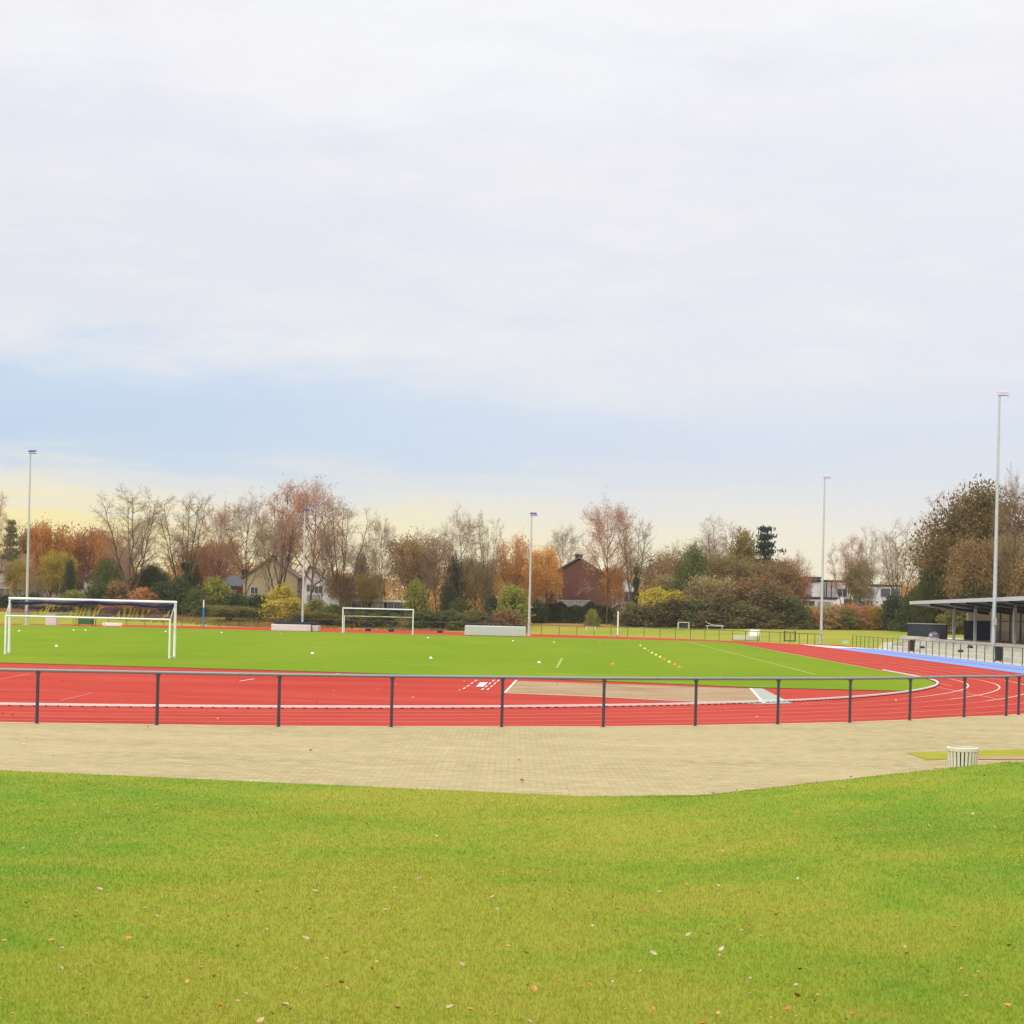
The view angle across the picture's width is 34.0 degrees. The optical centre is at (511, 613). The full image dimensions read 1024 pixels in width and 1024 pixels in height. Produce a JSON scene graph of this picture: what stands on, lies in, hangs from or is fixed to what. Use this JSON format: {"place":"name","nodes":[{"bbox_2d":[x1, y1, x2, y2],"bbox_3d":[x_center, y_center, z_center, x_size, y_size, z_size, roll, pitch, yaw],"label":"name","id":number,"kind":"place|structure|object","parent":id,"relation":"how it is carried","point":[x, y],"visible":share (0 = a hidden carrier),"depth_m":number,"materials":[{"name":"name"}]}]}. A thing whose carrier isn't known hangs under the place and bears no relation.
{"place":"outdoors","nodes":[
{"label":"outdoors","id":0,"kind":"place"},
{"bbox_2d":[0,625,934,691],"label":"pitch grass","id":1,"kind":"structure","parent":0,"point":[373,653],"depth_m":86.47,"materials":[{"name":"plant"}]},
{"bbox_2d":[4,597,176,657],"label":"football goal","id":2,"kind":"object","parent":1,"relation":"on","point":[103,602],"visible":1,"depth_m":73.32,"materials":[{"name":"white paint"}]},
{"bbox_2d":[465,625,525,636],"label":"mat cover","id":3,"kind":"object","parent":1,"relation":"on","point":[471,630],"visible":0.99,"depth_m":167.00,"materials":[{"name":"grey metal"}]},
{"bbox_2d":[0,611,963,652],"bbox_3d":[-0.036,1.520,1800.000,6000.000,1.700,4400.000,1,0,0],"label":"ground","id":4,"kind":"structure","parent":0,"point":[833,637],"depth_m":198.87,"materials":[{"name":"green plant"}]},
{"bbox_2d":[1,555,34,596],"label":"autumn tree","id":5,"kind":"object","parent":4,"relation":"on","point":[11,576],"visible":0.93,"depth_m":218.31,"materials":[{"name":"yellow plant"}]},
{"bbox_2d":[0,553,41,600],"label":"house","id":6,"kind":"structure","parent":4,"relation":"on","point":[35,587],"depth_m":234.97,"materials":[{"name":"brown brick"}]},
{"bbox_2d":[21,516,80,601],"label":"autumn tree","id":7,"kind":"object","parent":4,"relation":"on","point":[44,544],"visible":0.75,"depth_m":228.93,"materials":[{"name":"orange plant"}]},
{"bbox_2d":[33,545,79,596],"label":"autumn tree","id":8,"kind":"object","parent":4,"relation":"on","point":[50,560],"visible":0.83,"depth_m":224.92,"materials":[{"name":"yellow plant"}]},
{"bbox_2d":[67,522,114,595],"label":"autumn tree","id":9,"kind":"object","parent":4,"relation":"on","point":[84,553],"visible":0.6,"depth_m":232.52,"materials":[{"name":"brown plant"}]},
{"bbox_2d":[88,555,122,589],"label":"evergreen tree","id":10,"kind":"object","parent":4,"relation":"on","point":[105,572],"visible":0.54,"depth_m":222.91,"materials":[{"name":"green plant"}]},
{"bbox_2d":[90,480,170,594],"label":"bare tree","id":11,"kind":"object","parent":4,"relation":"on","point":[140,536],"visible":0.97,"depth_m":219.29,"materials":[{"name":"brown plant"}]},
{"bbox_2d":[126,561,172,603],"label":"evergreen tree","id":12,"kind":"object","parent":4,"relation":"on","point":[152,574],"visible":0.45,"depth_m":223.16,"materials":[{"name":"green plant"}]},
{"bbox_2d":[159,574,191,614],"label":"bush","id":13,"kind":"object","parent":4,"relation":"on","point":[174,590],"visible":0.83,"depth_m":214.34,"materials":[{"name":"green plant"}]},
{"bbox_2d":[147,490,223,586],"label":"bare tree","id":14,"kind":"object","parent":4,"relation":"on","point":[187,568],"visible":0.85,"depth_m":219.49,"materials":[{"name":"brown plant"}]},
{"bbox_2d":[179,585,212,616],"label":"bush","id":15,"kind":"object","parent":4,"relation":"on","point":[194,605],"visible":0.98,"depth_m":213.23,"materials":[{"name":"green plant"}]},
{"bbox_2d":[169,536,233,592],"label":"autumn tree","id":16,"kind":"object","parent":4,"relation":"on","point":[204,572],"visible":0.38,"depth_m":238.93,"materials":[{"name":"brown plant"}]},
{"bbox_2d":[197,575,234,615],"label":"bush","id":17,"kind":"object","parent":4,"relation":"on","point":[214,587],"visible":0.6,"depth_m":217.21,"materials":[{"name":"green plant"}]},
{"bbox_2d":[199,491,240,583],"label":"autumn tree","id":18,"kind":"object","parent":4,"relation":"on","point":[222,516],"visible":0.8,"depth_m":225.60,"materials":[{"name":"brown plant"}]},
{"bbox_2d":[0,608,445,630],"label":"leaf litter","id":19,"kind":"object","parent":4,"relation":"on","point":[189,619],"visible":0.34,"depth_m":206.86,"materials":[{"name":"orange plant"}]},
{"bbox_2d":[199,604,261,620],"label":"brush","id":20,"kind":"object","parent":4,"relation":"on","point":[232,610],"visible":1,"depth_m":209.12,"materials":[{"name":"green plant"}]},
{"bbox_2d":[218,487,275,594],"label":"bare tree","id":21,"kind":"object","parent":4,"relation":"on","point":[240,527],"visible":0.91,"depth_m":220.76,"materials":[{"name":"brown plant"}]},
{"bbox_2d":[250,512,284,598],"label":"bare tree","id":22,"kind":"object","parent":4,"relation":"on","point":[269,545],"visible":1,"depth_m":219.01,"materials":[{"name":"brown plant"}]},
{"bbox_2d":[240,555,302,603],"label":"house","id":23,"kind":"structure","parent":4,"relation":"on","point":[294,578],"depth_m":240.00,"materials":[{"name":"beige paint"}]},
{"bbox_2d":[24,609,527,632],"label":"bank undergrowth","id":24,"kind":"object","parent":4,"relation":"on","point":[226,624],"visible":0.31,"depth_m":206.81,"materials":[{"name":"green plant"}]},
{"bbox_2d":[254,582,298,620],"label":"bush","id":25,"kind":"object","parent":4,"relation":"on","point":[278,595],"visible":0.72,"depth_m":212.92,"materials":[{"name":"yellow plant"}]},
{"bbox_2d":[248,478,315,588],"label":"autumn tree","id":26,"kind":"object","parent":4,"relation":"on","point":[290,542],"visible":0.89,"depth_m":223.40,"materials":[{"name":"brown plant"}]},
{"bbox_2d":[265,474,361,601],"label":"autumn tree","id":27,"kind":"object","parent":4,"relation":"on","point":[312,502],"visible":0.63,"depth_m":225.44,"materials":[{"name":"brown plant"}]},
{"bbox_2d":[301,566,344,609],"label":"house","id":28,"kind":"structure","parent":4,"relation":"on","point":[307,584],"depth_m":236.00,"materials":[{"name":"white paint"}]},
{"bbox_2d":[306,524,342,601],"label":"bare tree","id":29,"kind":"object","parent":4,"relation":"on","point":[321,562],"visible":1,"depth_m":218.92,"materials":[{"name":"brown plant"}]},
{"bbox_2d":[319,569,358,606],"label":"autumn tree","id":30,"kind":"object","parent":4,"relation":"on","point":[347,581],"visible":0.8,"depth_m":223.32,"materials":[{"name":"brown plant"}]},
{"bbox_2d":[305,496,374,605],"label":"bare tree","id":31,"kind":"object","parent":4,"relation":"on","point":[343,568],"visible":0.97,"depth_m":220.02,"materials":[{"name":"brown plant"}]},
{"bbox_2d":[355,571,387,612],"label":"autumn tree","id":32,"kind":"object","parent":4,"relation":"on","point":[364,586],"visible":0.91,"depth_m":223.54,"materials":[{"name":"brown plant"}]},
{"bbox_2d":[364,510,400,607],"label":"bare tree","id":33,"kind":"object","parent":4,"relation":"on","point":[385,537],"visible":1,"depth_m":220.85,"materials":[{"name":"brown plant"}]},
{"bbox_2d":[378,526,455,595],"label":"autumn tree","id":34,"kind":"object","parent":4,"relation":"on","point":[411,558],"visible":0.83,"depth_m":234.57,"materials":[{"name":"brown plant"}]},
{"bbox_2d":[398,577,435,619],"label":"bush","id":35,"kind":"object","parent":4,"relation":"on","point":[416,599],"visible":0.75,"depth_m":221.34,"materials":[{"name":"green plant"}]},
{"bbox_2d":[418,529,459,611],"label":"bare tree","id":36,"kind":"object","parent":4,"relation":"on","point":[435,553],"visible":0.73,"depth_m":231.58,"materials":[{"name":"brown plant"}]},
{"bbox_2d":[62,614,821,644],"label":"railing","id":37,"kind":"object","parent":4,"relation":"on","point":[487,623],"visible":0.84,"depth_m":194.29,"materials":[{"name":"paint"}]},
{"bbox_2d":[432,553,469,611],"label":"evergreen tree","id":38,"kind":"object","parent":4,"relation":"on","point":[448,593],"visible":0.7,"depth_m":223.37,"materials":[{"name":"green plant"}]},
{"bbox_2d":[428,609,476,629],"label":"bush","id":39,"kind":"object","parent":4,"relation":"on","point":[450,615],"visible":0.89,"depth_m":208.10,"materials":[{"name":"green plant"}]},
{"bbox_2d":[0,545,917,612],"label":"woodland","id":40,"kind":"object","parent":4,"relation":"on","point":[499,595],"visible":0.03,"depth_m":291.17,"materials":[{"name":"brown plant"}]},
{"bbox_2d":[434,503,485,606],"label":"bare tree","id":41,"kind":"object","parent":4,"relation":"on","point":[464,525],"visible":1,"depth_m":221.66,"materials":[{"name":"brown plant"}]},
{"bbox_2d":[453,554,503,609],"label":"autumn tree","id":42,"kind":"object","parent":4,"relation":"on","point":[474,589],"visible":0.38,"depth_m":236.76,"materials":[{"name":"brown plant"}]},
{"bbox_2d":[462,511,504,609],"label":"bare tree","id":43,"kind":"object","parent":4,"relation":"on","point":[482,555],"visible":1,"depth_m":220.71,"materials":[{"name":"brown plant"}]},
{"bbox_2d":[488,608,527,629],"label":"bush","id":44,"kind":"object","parent":4,"relation":"on","point":[506,617],"visible":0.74,"depth_m":208.98,"materials":[{"name":"brown plant"}]},
{"bbox_2d":[488,533,533,593],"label":"autumn tree","id":45,"kind":"object","parent":4,"relation":"on","point":[515,576],"visible":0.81,"depth_m":227.46,"materials":[{"name":"orange plant"}]},
{"bbox_2d":[489,582,535,623],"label":"bush","id":46,"kind":"object","parent":4,"relation":"on","point":[513,597],"visible":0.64,"depth_m":215.87,"materials":[{"name":"green plant"}]},
{"bbox_2d":[519,560,547,604],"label":"autumn tree","id":47,"kind":"object","parent":4,"relation":"on","point":[535,588],"visible":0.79,"depth_m":224.29,"materials":[{"name":"orange plant"}]},
{"bbox_2d":[521,542,567,611],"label":"autumn tree","id":48,"kind":"object","parent":4,"relation":"on","point":[550,576],"visible":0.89,"depth_m":224.94,"materials":[{"name":"orange plant"}]},
{"bbox_2d":[546,524,586,566],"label":"bare tree","id":49,"kind":"object","parent":4,"relation":"on","point":[572,540],"visible":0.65,"depth_m":251.74,"materials":[{"name":"grey plant"}]},
{"bbox_2d":[531,601,620,623],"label":"hedge","id":50,"kind":"object","parent":4,"relation":"on","point":[561,612],"visible":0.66,"depth_m":228.09,"materials":[{"name":"green plant"}]},
{"bbox_2d":[547,554,613,606],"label":"house","id":51,"kind":"structure","parent":4,"relation":"on","point":[574,571],"depth_m":236.00,"materials":[{"name":"brown brick"}]},
{"bbox_2d":[573,486,637,624],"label":"autumn tree","id":52,"kind":"object","parent":4,"relation":"on","point":[597,524],"visible":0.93,"depth_m":222.37,"materials":[{"name":"brown plant"}]},
{"bbox_2d":[597,563,628,623],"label":"autumn tree","id":53,"kind":"object","parent":4,"relation":"on","point":[615,587],"visible":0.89,"depth_m":223.44,"materials":[{"name":"brown plant"}]},
{"bbox_2d":[617,518,656,605],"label":"bare tree","id":54,"kind":"object","parent":4,"relation":"on","point":[636,581],"visible":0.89,"depth_m":219.64,"materials":[{"name":"brown plant"}]},
{"bbox_2d":[610,604,686,626],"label":"bush","id":55,"kind":"object","parent":4,"relation":"on","point":[637,619],"visible":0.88,"depth_m":212.89,"materials":[{"name":"green plant"}]},
{"bbox_2d":[638,547,685,597],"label":"autumn tree","id":56,"kind":"object","parent":4,"relation":"on","point":[661,566],"visible":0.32,"depth_m":239.35,"materials":[{"name":"brown plant"}]},
{"bbox_2d":[639,597,702,627],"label":"bush","id":57,"kind":"object","parent":4,"relation":"on","point":[669,605],"visible":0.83,"depth_m":211.94,"materials":[{"name":"green plant"}]},
{"bbox_2d":[669,541,713,599],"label":"evergreen tree","id":58,"kind":"object","parent":4,"relation":"on","point":[692,562],"visible":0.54,"depth_m":220.21,"materials":[{"name":"green plant"}]},
{"bbox_2d":[679,611,743,628],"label":"bush","id":59,"kind":"object","parent":4,"relation":"on","point":[706,617],"visible":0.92,"depth_m":208.60,"materials":[{"name":"green plant"}]},
{"bbox_2d":[682,570,743,605],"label":"brush","id":60,"kind":"object","parent":4,"relation":"on","point":[705,591],"visible":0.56,"depth_m":215.54,"materials":[{"name":"brown plant"}]},
{"bbox_2d":[685,588,746,627],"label":"bush","id":61,"kind":"object","parent":4,"relation":"on","point":[720,599],"visible":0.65,"depth_m":210.68,"materials":[{"name":"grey plant"}]},
{"bbox_2d":[697,513,753,580],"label":"bare tree","id":62,"kind":"object","parent":4,"relation":"on","point":[716,545],"visible":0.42,"depth_m":239.49,"materials":[{"name":"brown plant"}]},
{"bbox_2d":[690,551,768,602],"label":"autumn tree","id":63,"kind":"object","parent":4,"relation":"on","point":[737,569],"visible":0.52,"depth_m":220.31,"materials":[{"name":"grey plant"}]},
{"bbox_2d":[721,526,767,605],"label":"evergreen tree","id":64,"kind":"object","parent":4,"relation":"on","point":[742,544],"visible":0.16,"depth_m":227.35,"materials":[{"name":"brown plant"}]},
{"bbox_2d":[721,601,772,628],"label":"bush","id":65,"kind":"object","parent":4,"relation":"on","point":[745,608],"visible":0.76,"depth_m":209.47,"materials":[{"name":"green plant"}]},
{"bbox_2d":[726,571,793,602],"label":"brush","id":66,"kind":"object","parent":4,"relation":"on","point":[748,587],"visible":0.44,"depth_m":214.86,"materials":[{"name":"brown plant"}]},
{"bbox_2d":[732,609,799,629],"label":"bush","id":67,"kind":"object","parent":4,"relation":"on","point":[767,623],"visible":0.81,"depth_m":208.62,"materials":[{"name":"green plant"}]},
{"bbox_2d":[753,526,785,570],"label":"pine tree","id":68,"kind":"object","parent":4,"relation":"on","point":[763,546],"visible":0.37,"depth_m":229.53,"materials":[{"name":"green plant"}]},
{"bbox_2d":[740,585,799,628],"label":"bush","id":69,"kind":"object","parent":4,"relation":"on","point":[765,598],"visible":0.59,"depth_m":210.96,"materials":[{"name":"green plant"}]},
{"bbox_2d":[747,550,810,601],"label":"autumn tree","id":70,"kind":"object","parent":4,"relation":"on","point":[777,569],"visible":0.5,"depth_m":221.59,"materials":[{"name":"brown plant"}]},
{"bbox_2d":[770,595,823,629],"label":"bush","id":71,"kind":"object","parent":4,"relation":"on","point":[794,605],"visible":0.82,"depth_m":210.99,"materials":[{"name":"green plant"}]},
{"bbox_2d":[810,580,852,623],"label":"flat roofed house","id":72,"kind":"structure","parent":4,"relation":"on","point":[816,590],"depth_m":239.97,"materials":[{"name":"paint"}]},
{"bbox_2d":[825,534,866,606],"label":"autumn tree","id":73,"kind":"object","parent":4,"relation":"on","point":[850,561],"visible":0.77,"depth_m":225.80,"materials":[{"name":"grey plant"}]},
{"bbox_2d":[842,555,877,606],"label":"autumn tree","id":74,"kind":"object","parent":4,"relation":"on","point":[854,590],"visible":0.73,"depth_m":223.44,"materials":[{"name":"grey plant"}]},
{"bbox_2d":[851,524,893,607],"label":"bare tree","id":75,"kind":"object","parent":4,"relation":"on","point":[871,573],"visible":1,"depth_m":220.57,"materials":[{"name":"brown plant"}]},
{"bbox_2d":[871,592,906,630],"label":"bush","id":76,"kind":"object","parent":4,"relation":"on","point":[890,605],"visible":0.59,"depth_m":211.21,"materials":[{"name":"green plant"}]},
{"bbox_2d":[870,517,926,597],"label":"bare tree","id":77,"kind":"object","parent":4,"relation":"on","point":[897,568],"visible":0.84,"depth_m":221.35,"materials":[{"name":"grey plant"}]},
{"bbox_2d":[886,588,926,631],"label":"bush","id":78,"kind":"object","parent":4,"relation":"on","point":[901,626],"visible":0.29,"depth_m":204.25,"materials":[{"name":"green plant"}]},
{"bbox_2d":[901,568,947,623],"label":"evergreen tree","id":79,"kind":"object","parent":4,"relation":"on","point":[923,591],"visible":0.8,"depth_m":195.33,"materials":[{"name":"green plant"}]},
{"bbox_2d":[878,596,1023,663],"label":"spectator stand","id":80,"kind":"object","parent":4,"relation":"on","point":[1009,625],"visible":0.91,"depth_m":129.98,"materials":[{"name":"metal"}]},
{"bbox_2d":[907,623,947,638],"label":"windbreak screen","id":81,"kind":"object","parent":80,"relation":"on","point":[921,629],"visible":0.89,"depth_m":150.44,"materials":[{"name":"fabric"}]},
{"bbox_2d":[891,474,1023,599],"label":"tree","id":82,"kind":"object","parent":4,"relation":"on","point":[979,505],"visible":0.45,"depth_m":194.56,"materials":[{"name":"brown plant"}]},
{"bbox_2d":[936,532,1011,599],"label":"autumn tree","id":83,"kind":"object","parent":4,"relation":"on","point":[973,554],"visible":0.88,"depth_m":188.50,"materials":[{"name":"brown plant"}]},
{"bbox_2d":[988,390,1008,644],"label":"floodlight mast","id":84,"kind":"object","parent":4,"relation":"on","point":[994,620],"visible":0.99,"depth_m":112.91,"materials":[{"name":"metal"}]},
{"bbox_2d":[973,523,1023,597],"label":"autumn tree","id":85,"kind":"object","parent":4,"relation":"on","point":[1005,544],"visible":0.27,"depth_m":190.65,"materials":[{"name":"brown plant"}]},
{"bbox_2d":[982,462,1023,596],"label":"bare tree","id":86,"kind":"object","parent":4,"relation":"on","point":[1003,511],"visible":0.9,"depth_m":185.79,"materials":[{"name":"brown plant"}]},
{"bbox_2d":[999,548,1023,596],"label":"autumn tree","id":87,"kind":"object","parent":4,"relation":"on","point":[1018,581],"visible":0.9,"depth_m":185.41,"materials":[{"name":"brown plant"}]},
{"bbox_2d":[0,761,1023,1023],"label":"lawn","id":88,"kind":"structure","parent":0,"point":[1010,790],"depth_m":11.46,"materials":[{"name":"green plant"}]},
{"bbox_2d":[0,714,1023,795],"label":"paving","id":89,"kind":"structure","parent":0,"point":[641,760],"depth_m":27.63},
{"bbox_2d":[0,680,1021,1023],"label":"fallen leaves","id":90,"kind":"object","parent":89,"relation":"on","point":[534,988],"visible":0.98,"depth_m":9.68,"materials":[{"name":"brown plant"}]},
{"bbox_2d":[946,746,978,767],"bbox_3d":[6.420,2.188,23.900,0.460,0.570,0.460,1,0,0],"label":"waste basket","id":91,"kind":"object","parent":89,"relation":"on","point":[961,756],"visible":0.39,"depth_m":23.74,"materials":[{"name":"beige concrete"}]},
{"bbox_2d":[909,749,1023,759],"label":"grass verge","id":92,"kind":"object","parent":89,"relation":"on","point":[931,755],"depth_m":29.93,"materials":[{"name":"green plant"}]},
{"bbox_2d":[0,624,1023,726],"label":"running track","id":93,"kind":"structure","parent":0,"point":[203,689],"depth_m":45.01,"materials":[{"name":"rubber"}]},
{"bbox_2d":[271,621,320,631],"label":"mat cover","id":94,"kind":"object","parent":93,"relation":"on","point":[294,626],"visible":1,"depth_m":171.01,"materials":[{"name":"white plastic"}]},
{"bbox_2d":[0,669,938,708],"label":"track kerb","id":95,"kind":"structure","parent":93,"relation":"on","point":[509,706],"depth_m":40.73,"materials":[{"name":"white plastic"}]},
{"bbox_2d":[0,624,1023,725],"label":"lane lines","id":96,"kind":"object","parent":93,"relation":"on","point":[542,717],"visible":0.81,"depth_m":38.83,"materials":[{"name":"paint"}]},
{"bbox_2d":[11,714,1015,726],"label":"edging stones","id":97,"kind":"object","parent":93,"relation":"on","point":[518,726],"visible":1,"depth_m":34.35,"materials":[{"name":"concrete"}]},
{"bbox_2d":[507,681,762,703],"bbox_3d":[3.532,2.407,51.878,7.965,0.001,11.230,1,0,6],"label":"sand pit","id":98,"kind":"object","parent":93,"relation":"on","point":[704,694],"visible":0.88,"depth_m":51.87,"materials":[{"name":"beige sand"}]},
{"bbox_2d":[0,668,1023,726],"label":"barrier fence","id":99,"kind":"object","parent":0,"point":[502,678],"visible":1,"depth_m":34.17,"materials":[{"name":"metal"}]},
{"bbox_2d":[0,0,1023,599],"label":"sky","id":100,"kind":"structure","parent":0,"point":[690,261],"materials":[{"name":"white"}]},
{"bbox_2d":[808,644,1022,673],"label":"track apron","id":101,"kind":"object","parent":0,"point":[857,647],"visible":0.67,"depth_m":157.92,"materials":[{"name":"rubber"}]},
{"bbox_2d":[835,648,1023,673],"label":"light blue strip","id":102,"kind":"object","parent":101,"relation":"on","point":[963,664],"visible":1,"depth_m":103.62,"materials":[{"name":"rubber"}]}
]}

